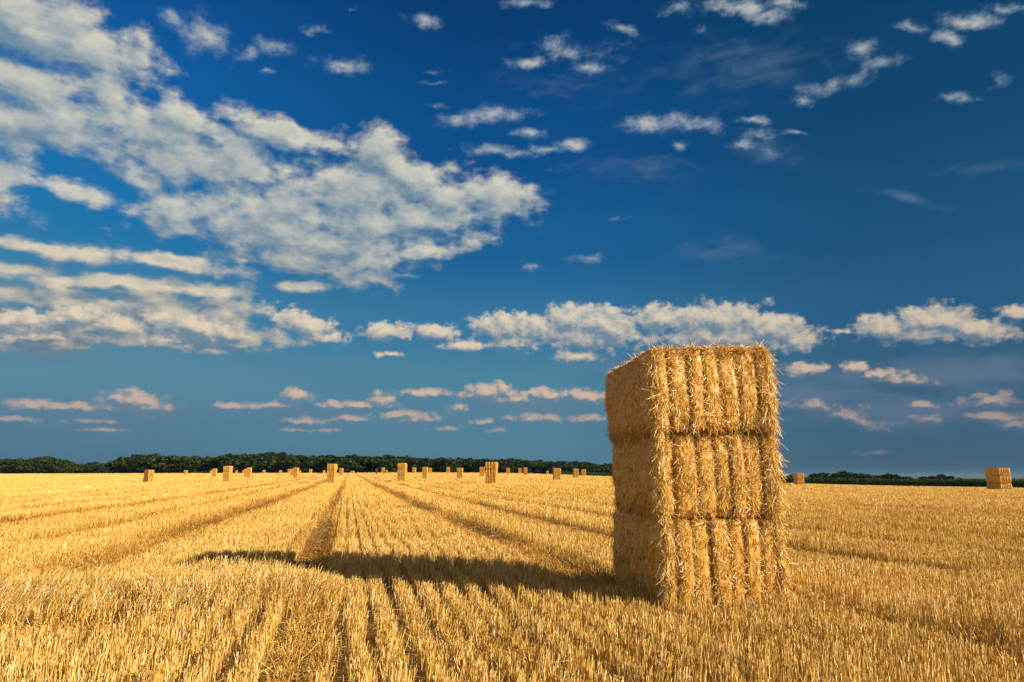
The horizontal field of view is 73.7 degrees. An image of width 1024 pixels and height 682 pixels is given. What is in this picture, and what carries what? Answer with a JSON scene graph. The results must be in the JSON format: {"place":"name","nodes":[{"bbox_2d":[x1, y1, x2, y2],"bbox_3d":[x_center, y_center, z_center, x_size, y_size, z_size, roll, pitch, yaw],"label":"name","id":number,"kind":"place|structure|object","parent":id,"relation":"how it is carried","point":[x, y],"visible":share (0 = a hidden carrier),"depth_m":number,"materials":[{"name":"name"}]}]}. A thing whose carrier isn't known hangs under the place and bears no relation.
{"place":"outdoors","nodes":[
{"label":"outdoors","id":0,"kind":"place"},
{"bbox_2d":[0,473,1023,681],"bbox_3d":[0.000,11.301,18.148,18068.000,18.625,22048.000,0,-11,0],"label":"field","id":1,"kind":"structure","parent":0,"point":[343,666],"depth_m":6.49,"materials":[{"name":"plant"}]},
{"bbox_2d":[0,462,16,473],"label":"tree","id":2,"kind":"object","parent":1,"relation":"on","point":[4,471],"visible":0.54,"depth_m":432.22,"materials":[{"name":"green plant"}]},
{"bbox_2d":[0,458,33,473],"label":"tree","id":3,"kind":"object","parent":1,"relation":"on","point":[12,461],"visible":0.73,"depth_m":431.07,"materials":[{"name":"green plant"}]},
{"bbox_2d":[8,458,38,473],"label":"tree","id":4,"kind":"object","parent":1,"relation":"on","point":[29,467],"visible":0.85,"depth_m":432.43,"materials":[{"name":"green plant"}]},
{"bbox_2d":[26,457,51,464],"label":"tree","id":5,"kind":"object","parent":1,"relation":"on","point":[37,459],"visible":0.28,"depth_m":441.84,"materials":[{"name":"green plant"}]},
{"bbox_2d":[29,460,55,473],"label":"tree","id":6,"kind":"object","parent":1,"relation":"on","point":[42,468],"visible":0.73,"depth_m":435.55,"materials":[{"name":"green plant"}]},
{"bbox_2d":[39,456,61,460],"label":"tree","id":7,"kind":"object","parent":1,"relation":"on","point":[50,458],"visible":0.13,"depth_m":457.47,"materials":[{"name":"green plant"}]},
{"bbox_2d":[46,461,68,473],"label":"tree","id":8,"kind":"object","parent":1,"relation":"on","point":[52,466],"visible":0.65,"depth_m":435.82,"materials":[{"name":"green plant"}]},
{"bbox_2d":[53,463,74,473],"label":"tree","id":9,"kind":"object","parent":1,"relation":"on","point":[69,466],"visible":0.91,"depth_m":433.91,"materials":[{"name":"green plant"}]},
{"bbox_2d":[58,459,79,470],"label":"tree","id":10,"kind":"object","parent":1,"relation":"on","point":[73,464],"visible":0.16,"depth_m":460.51,"materials":[{"name":"green plant"}]},
{"bbox_2d":[73,463,86,473],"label":"tree","id":11,"kind":"object","parent":1,"relation":"on","point":[77,471],"visible":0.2,"depth_m":520.20,"materials":[{"name":"green plant"}]},
{"bbox_2d":[78,462,103,473],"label":"tree","id":12,"kind":"object","parent":1,"relation":"on","point":[88,467],"visible":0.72,"depth_m":515.28,"materials":[{"name":"green plant"}]},
{"bbox_2d":[93,463,108,473],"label":"tree","id":13,"kind":"object","parent":1,"relation":"on","point":[98,466],"visible":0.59,"depth_m":515.74,"materials":[{"name":"green plant"}]},
{"bbox_2d":[104,461,113,473],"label":"tree","id":14,"kind":"object","parent":1,"relation":"on","point":[107,465],"visible":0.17,"depth_m":455.85,"materials":[{"name":"green plant"}]},
{"bbox_2d":[109,459,129,473],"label":"tree","id":15,"kind":"object","parent":1,"relation":"on","point":[115,469],"visible":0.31,"depth_m":442.38,"materials":[{"name":"green plant"}]},
{"bbox_2d":[108,456,135,473],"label":"tree","id":16,"kind":"object","parent":1,"relation":"on","point":[120,458],"visible":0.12,"depth_m":457.06,"materials":[{"name":"green plant"}]},
{"bbox_2d":[112,457,140,473],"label":"tree","id":17,"kind":"object","parent":1,"relation":"on","point":[121,464],"visible":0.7,"depth_m":431.50,"materials":[{"name":"green plant"}]},
{"bbox_2d":[114,454,139,472],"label":"tree","id":18,"kind":"object","parent":1,"relation":"on","point":[135,455],"visible":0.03,"depth_m":462.85,"materials":[{"name":"green plant"}]},
{"bbox_2d":[125,458,153,473],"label":"tree","id":19,"kind":"object","parent":1,"relation":"on","point":[135,467],"visible":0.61,"depth_m":430.35,"materials":[{"name":"green plant"}]},
{"bbox_2d":[143,476,153,482],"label":"straw bale","id":20,"kind":"object","parent":1,"relation":"on","point":[148,478],"visible":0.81,"depth_m":100.66},
{"bbox_2d":[144,470,153,475],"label":"straw bale","id":21,"kind":"object","parent":20,"relation":"on","point":[148,472],"visible":1,"depth_m":100.78},
{"bbox_2d":[137,453,160,457],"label":"tree","id":22,"kind":"object","parent":1,"relation":"on","point":[154,455],"visible":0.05,"depth_m":459.06,"materials":[{"name":"green plant"}]},
{"bbox_2d":[139,456,163,472],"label":"tree","id":23,"kind":"object","parent":1,"relation":"on","point":[148,460],"visible":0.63,"depth_m":430.54,"materials":[{"name":"green plant"}]},
{"bbox_2d":[149,455,184,472],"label":"tree","id":24,"kind":"object","parent":1,"relation":"on","point":[164,466],"visible":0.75,"depth_m":430.81,"materials":[{"name":"green plant"}]},
{"bbox_2d":[167,457,184,472],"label":"tree","id":25,"kind":"object","parent":1,"relation":"on","point":[172,470],"visible":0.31,"depth_m":434.45,"materials":[{"name":"green plant"}]},
{"bbox_2d":[171,456,198,472],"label":"tree","id":26,"kind":"object","parent":1,"relation":"on","point":[181,463],"visible":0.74,"depth_m":432.87,"materials":[{"name":"green plant"}]},
{"bbox_2d":[183,457,207,472],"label":"tree","id":27,"kind":"object","parent":1,"relation":"on","point":[198,463],"visible":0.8,"depth_m":433.99,"materials":[{"name":"green plant"}]},
{"bbox_2d":[198,458,213,472],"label":"tree","id":28,"kind":"object","parent":1,"relation":"on","point":[208,462],"visible":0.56,"depth_m":436.87,"materials":[{"name":"green plant"}]},
{"bbox_2d":[206,457,218,469],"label":"tree","id":29,"kind":"object","parent":1,"relation":"on","point":[215,459],"visible":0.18,"depth_m":439.18,"materials":[{"name":"green plant"}]},
{"bbox_2d":[208,457,239,472],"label":"tree","id":30,"kind":"object","parent":1,"relation":"on","point":[215,463],"visible":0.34,"depth_m":435.06,"materials":[{"name":"green plant"}]},
{"bbox_2d":[223,477,231,481],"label":"straw bale","id":31,"kind":"object","parent":1,"relation":"on","point":[228,479],"visible":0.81,"depth_m":101.84},
{"bbox_2d":[223,471,231,476],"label":"straw bale","id":32,"kind":"object","parent":31,"relation":"on","point":[227,474],"visible":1,"depth_m":101.97},
{"bbox_2d":[223,466,232,471],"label":"straw bale","id":33,"kind":"object","parent":32,"relation":"on","point":[228,468],"visible":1,"depth_m":102.09},
{"bbox_2d":[216,454,246,472],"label":"tree","id":34,"kind":"object","parent":1,"relation":"on","point":[228,462],"visible":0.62,"depth_m":432.10,"materials":[{"name":"green plant"}]},
{"bbox_2d":[231,454,254,471],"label":"tree","id":35,"kind":"object","parent":1,"relation":"on","point":[243,467],"visible":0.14,"depth_m":436.17,"materials":[{"name":"green plant"}]},
{"bbox_2d":[239,454,260,472],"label":"tree","id":36,"kind":"object","parent":1,"relation":"on","point":[251,456],"visible":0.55,"depth_m":433.66,"materials":[{"name":"green plant"}]},
{"bbox_2d":[240,452,283,472],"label":"tree","id":37,"kind":"object","parent":1,"relation":"on","point":[271,467],"visible":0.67,"depth_m":433.72,"materials":[{"name":"green plant"}]},
{"bbox_2d":[257,452,282,472],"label":"tree","id":38,"kind":"object","parent":1,"relation":"on","point":[279,461],"visible":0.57,"depth_m":434.45,"materials":[{"name":"green plant"}]},
{"bbox_2d":[267,453,292,469],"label":"tree","id":39,"kind":"object","parent":1,"relation":"on","point":[283,456],"visible":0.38,"depth_m":439.01,"materials":[{"name":"green plant"}]},
{"bbox_2d":[274,460,304,472],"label":"tree","id":40,"kind":"object","parent":1,"relation":"on","point":[285,468],"visible":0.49,"depth_m":433.85,"materials":[{"name":"green plant"}]},
{"bbox_2d":[283,455,316,471],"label":"tree","id":41,"kind":"object","parent":1,"relation":"on","point":[298,459],"visible":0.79,"depth_m":433.59,"materials":[{"name":"green plant"}]},
{"bbox_2d":[297,458,321,472],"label":"tree","id":42,"kind":"object","parent":1,"relation":"on","point":[309,466],"visible":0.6,"depth_m":436.25,"materials":[{"name":"green plant"}]},
{"bbox_2d":[313,457,326,472],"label":"tree","id":43,"kind":"object","parent":1,"relation":"on","point":[320,465],"visible":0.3,"depth_m":438.14,"materials":[{"name":"green plant"}]},
{"bbox_2d":[326,477,336,482],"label":"straw bale","id":44,"kind":"object","parent":1,"relation":"on","point":[331,479],"visible":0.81,"depth_m":95.30},
{"bbox_2d":[327,470,336,476],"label":"straw bale","id":45,"kind":"object","parent":44,"relation":"on","point":[331,473],"visible":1,"depth_m":95.50},
{"bbox_2d":[327,464,337,469],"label":"straw bale","id":46,"kind":"object","parent":45,"relation":"on","point":[332,466],"visible":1,"depth_m":95.69},
{"bbox_2d":[320,458,349,472],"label":"tree","id":47,"kind":"object","parent":1,"relation":"on","point":[327,462],"visible":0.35,"depth_m":432.63,"materials":[{"name":"green plant"}]},
{"bbox_2d":[325,456,360,472],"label":"tree","id":48,"kind":"object","parent":1,"relation":"on","point":[345,470],"visible":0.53,"depth_m":432.43,"materials":[{"name":"green plant"}]},
{"bbox_2d":[339,454,363,472],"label":"tree","id":49,"kind":"object","parent":1,"relation":"on","point":[354,455],"visible":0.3,"depth_m":438.93,"materials":[{"name":"green plant"}]},
{"bbox_2d":[348,456,372,472],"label":"tree","id":50,"kind":"object","parent":1,"relation":"on","point":[357,469],"visible":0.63,"depth_m":434.23,"materials":[{"name":"green plant"}]},
{"bbox_2d":[356,456,376,472],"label":"tree","id":51,"kind":"object","parent":1,"relation":"on","point":[367,463],"visible":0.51,"depth_m":435.47,"materials":[{"name":"green plant"}]},
{"bbox_2d":[369,458,387,472],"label":"tree","id":52,"kind":"object","parent":1,"relation":"on","point":[374,463],"visible":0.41,"depth_m":437.66,"materials":[{"name":"green plant"}]},
{"bbox_2d":[375,458,397,472],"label":"tree","id":53,"kind":"object","parent":1,"relation":"on","point":[390,466],"visible":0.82,"depth_m":429.98,"materials":[{"name":"green plant"}]},
{"bbox_2d":[380,454,397,459],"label":"tree","id":54,"kind":"object","parent":1,"relation":"on","point":[390,457],"visible":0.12,"depth_m":460.40,"materials":[{"name":"green plant"}]},
{"bbox_2d":[393,458,409,471],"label":"tree","id":55,"kind":"object","parent":1,"relation":"on","point":[400,460],"visible":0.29,"depth_m":433.55,"materials":[{"name":"green plant"}]},
{"bbox_2d":[397,475,406,480],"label":"straw bale","id":56,"kind":"object","parent":1,"relation":"on","point":[402,477],"visible":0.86,"depth_m":109.48},
{"bbox_2d":[397,469,406,474],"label":"straw bale","id":57,"kind":"object","parent":56,"relation":"on","point":[401,471],"visible":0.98,"depth_m":109.58},
{"bbox_2d":[397,463,406,468],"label":"straw bale","id":58,"kind":"object","parent":57,"relation":"on","point":[402,465],"visible":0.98,"depth_m":109.77},
{"bbox_2d":[399,457,419,472],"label":"tree","id":59,"kind":"object","parent":1,"relation":"on","point":[408,463],"visible":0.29,"depth_m":438.24,"materials":[{"name":"green plant"}]},
{"bbox_2d":[406,458,433,472],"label":"tree","id":60,"kind":"object","parent":1,"relation":"on","point":[418,461],"visible":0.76,"depth_m":435.72,"materials":[{"name":"green plant"}]},
{"bbox_2d":[420,459,438,472],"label":"tree","id":61,"kind":"object","parent":1,"relation":"on","point":[429,465],"visible":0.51,"depth_m":435.53,"materials":[{"name":"green plant"}]},
{"bbox_2d":[431,457,449,468],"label":"tree","id":62,"kind":"object","parent":1,"relation":"on","point":[437,460],"visible":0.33,"depth_m":438.56,"materials":[{"name":"green plant"}]},
{"bbox_2d":[438,457,461,472],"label":"tree","id":63,"kind":"object","parent":1,"relation":"on","point":[454,464],"visible":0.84,"depth_m":431.15,"materials":[{"name":"green plant"}]},
{"bbox_2d":[454,459,470,472],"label":"tree","id":64,"kind":"object","parent":1,"relation":"on","point":[463,471],"visible":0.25,"depth_m":443.20,"materials":[{"name":"green plant"}]},
{"bbox_2d":[457,458,478,472],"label":"tree","id":65,"kind":"object","parent":1,"relation":"on","point":[467,464],"visible":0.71,"depth_m":437.46,"materials":[{"name":"green plant"}]},
{"bbox_2d":[466,459,482,472],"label":"tree","id":66,"kind":"object","parent":1,"relation":"on","point":[475,469],"visible":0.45,"depth_m":435.78,"materials":[{"name":"green plant"}]},
{"bbox_2d":[474,459,499,470],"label":"tree","id":67,"kind":"object","parent":1,"relation":"on","point":[483,462],"visible":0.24,"depth_m":432.39,"materials":[{"name":"green plant"}]},
{"bbox_2d":[485,477,497,483],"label":"straw bale","id":68,"kind":"object","parent":1,"relation":"on","point":[491,480],"visible":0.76,"depth_m":89.19},
{"bbox_2d":[485,469,497,476],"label":"straw bale","id":69,"kind":"object","parent":68,"relation":"on","point":[491,473],"visible":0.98,"depth_m":89.33},
{"bbox_2d":[485,462,497,469],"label":"straw bale","id":70,"kind":"object","parent":69,"relation":"on","point":[491,465],"visible":0.95,"depth_m":89.50},
{"bbox_2d":[498,458,520,472],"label":"tree","id":71,"kind":"object","parent":1,"relation":"on","point":[504,464],"visible":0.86,"depth_m":433.28,"materials":[{"name":"green plant"}]},
{"bbox_2d":[0,472,1023,681],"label":"stubble","id":72,"kind":"object","parent":1,"relation":"on","point":[209,584],"visible":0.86,"depth_m":7.64,"materials":[{"name":"yellow plant"}]},
{"bbox_2d":[0,510,1023,681],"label":"loose straw","id":73,"kind":"object","parent":1,"relation":"on","point":[340,629],"visible":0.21,"depth_m":5.85,"materials":[{"name":"yellow plant"}]},
{"bbox_2d":[504,459,532,471],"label":"tree","id":74,"kind":"object","parent":1,"relation":"on","point":[518,463],"visible":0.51,"depth_m":433.48,"materials":[{"name":"green plant"}]},
{"bbox_2d":[520,460,539,473],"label":"tree","id":75,"kind":"object","parent":1,"relation":"on","point":[532,464],"visible":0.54,"depth_m":435.64,"materials":[{"name":"green plant"}]},
{"bbox_2d":[532,460,545,473],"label":"tree","id":76,"kind":"object","parent":1,"relation":"on","point":[537,469],"visible":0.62,"depth_m":439.47,"materials":[{"name":"green plant"}]},
{"bbox_2d":[538,461,555,473],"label":"tree","id":77,"kind":"object","parent":1,"relation":"on","point":[544,466],"visible":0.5,"depth_m":439.06,"materials":[{"name":"green plant"}]},
{"bbox_2d":[544,461,567,473],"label":"tree","id":78,"kind":"object","parent":1,"relation":"on","point":[556,464],"visible":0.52,"depth_m":435.60,"materials":[{"name":"green plant"}]},
{"bbox_2d":[561,462,578,471],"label":"tree","id":79,"kind":"object","parent":1,"relation":"on","point":[569,465],"visible":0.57,"depth_m":435.12,"materials":[{"name":"green plant"}]},
{"bbox_2d":[568,461,585,470],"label":"tree","id":80,"kind":"object","parent":1,"relation":"on","point":[575,463],"visible":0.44,"depth_m":441.12,"materials":[{"name":"green plant"}]},
{"bbox_2d":[577,462,592,471],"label":"tree","id":81,"kind":"object","parent":1,"relation":"on","point":[582,463],"visible":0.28,"depth_m":440.12,"materials":[{"name":"green plant"}]},
{"bbox_2d":[582,464,600,475],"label":"tree","id":82,"kind":"object","parent":1,"relation":"on","point":[594,469],"visible":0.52,"depth_m":432.62,"materials":[{"name":"green plant"}]},
{"bbox_2d":[595,464,609,475],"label":"tree","id":83,"kind":"object","parent":1,"relation":"on","point":[604,468],"visible":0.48,"depth_m":434.85,"materials":[{"name":"green plant"}]},
{"bbox_2d":[607,508,797,613],"bbox_3d":[2.200,2.611,8.107,1.705,1.287,2.374,1,-11,-7],"label":"straw bale","id":84,"kind":"object","parent":1,"relation":"on","point":[685,559],"visible":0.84,"depth_m":7.24},
{"bbox_2d":[608,429,794,529],"bbox_3d":[2.152,1.676,8.383,1.689,1.255,2.448,1,-11,-5],"label":"straw bale","id":85,"kind":"object","parent":84,"relation":"on","point":[687,475],"visible":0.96,"depth_m":7.40},
{"bbox_2d":[602,337,787,449],"bbox_3d":[2.107,0.739,8.424,1.809,1.267,2.360,0,-11,-7],"label":"straw bale","id":86,"kind":"object","parent":85,"relation":"on","point":[658,392],"visible":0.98,"depth_m":7.51},
{"bbox_2d":[561,471,1023,487],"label":"green crop","id":87,"kind":"object","parent":1,"relation":"on","point":[924,482],"visible":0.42,"depth_m":121.69,"materials":[{"name":"green plant"}]},
{"bbox_2d":[794,479,803,484],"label":"straw bale","id":88,"kind":"object","parent":1,"relation":"on","point":[798,481],"visible":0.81,"depth_m":118.52},
{"bbox_2d":[793,473,803,478],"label":"straw bale","id":89,"kind":"object","parent":88,"relation":"on","point":[798,475],"visible":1,"depth_m":118.65},
{"bbox_2d":[808,473,823,477],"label":"tree","id":90,"kind":"object","parent":1,"relation":"on","point":[813,475],"visible":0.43,"depth_m":223.24,"materials":[{"name":"green plant"}]},
{"bbox_2d":[818,472,832,477],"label":"tree","id":91,"kind":"object","parent":1,"relation":"on","point":[825,474],"visible":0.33,"depth_m":230.03,"materials":[{"name":"green plant"}]},
{"bbox_2d":[830,470,854,477],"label":"tree","id":92,"kind":"object","parent":1,"relation":"on","point":[843,474],"visible":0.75,"depth_m":224.26,"materials":[{"name":"green plant"}]},
{"bbox_2d":[853,473,871,478],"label":"tree","id":93,"kind":"object","parent":1,"relation":"on","point":[860,475],"visible":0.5,"depth_m":222.46,"materials":[{"name":"green plant"}]},
{"bbox_2d":[880,473,892,478],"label":"tree","id":94,"kind":"object","parent":1,"relation":"on","point":[885,476],"visible":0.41,"depth_m":232.70,"materials":[{"name":"green plant"}]},
{"bbox_2d":[887,474,901,478],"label":"tree","id":95,"kind":"object","parent":1,"relation":"on","point":[897,476],"visible":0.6,"depth_m":224.93,"materials":[{"name":"green plant"}]},
{"bbox_2d":[927,475,940,478],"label":"tree","id":96,"kind":"object","parent":1,"relation":"on","point":[932,477],"visible":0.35,"depth_m":219.34,"materials":[{"name":"green plant"}]},
{"bbox_2d":[936,474,946,478],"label":"tree","id":97,"kind":"object","parent":1,"relation":"on","point":[941,476],"visible":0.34,"depth_m":239.11,"materials":[{"name":"green plant"}]},
{"bbox_2d":[987,483,1011,489],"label":"straw bale","id":98,"kind":"object","parent":1,"relation":"on","point":[999,486],"visible":0.73,"depth_m":86.14},
{"bbox_2d":[986,475,1010,482],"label":"straw bale","id":99,"kind":"object","parent":98,"relation":"on","point":[998,479],"visible":1,"depth_m":86.39},
{"bbox_2d":[985,467,1009,474],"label":"straw bale","id":100,"kind":"object","parent":99,"relation":"on","point":[997,471],"visible":0.98,"depth_m":86.45},
{"bbox_2d":[0,0,1023,474],"label":"sky","id":101,"kind":"structure","parent":0,"point":[432,229],"materials":[{"name":"blue"}]},
{"bbox_2d":[553,472,560,475],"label":"straw bale","id":102,"kind":"object","parent":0,"point":[556,473],"visible":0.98,"depth_m":132.55},
{"bbox_2d":[553,468,560,471],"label":"straw bale","id":103,"kind":"object","parent":102,"relation":"on","point":[556,469],"visible":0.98,"depth_m":132.71},
{"bbox_2d":[787,475,1023,477],"bbox_3d":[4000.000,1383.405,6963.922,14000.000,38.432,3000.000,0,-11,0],"label":"hills","id":104,"kind":"structure","parent":0,"point":[974,476],"depth_m":5745.83,"materials":[{"name":"green plant"}]}
]}

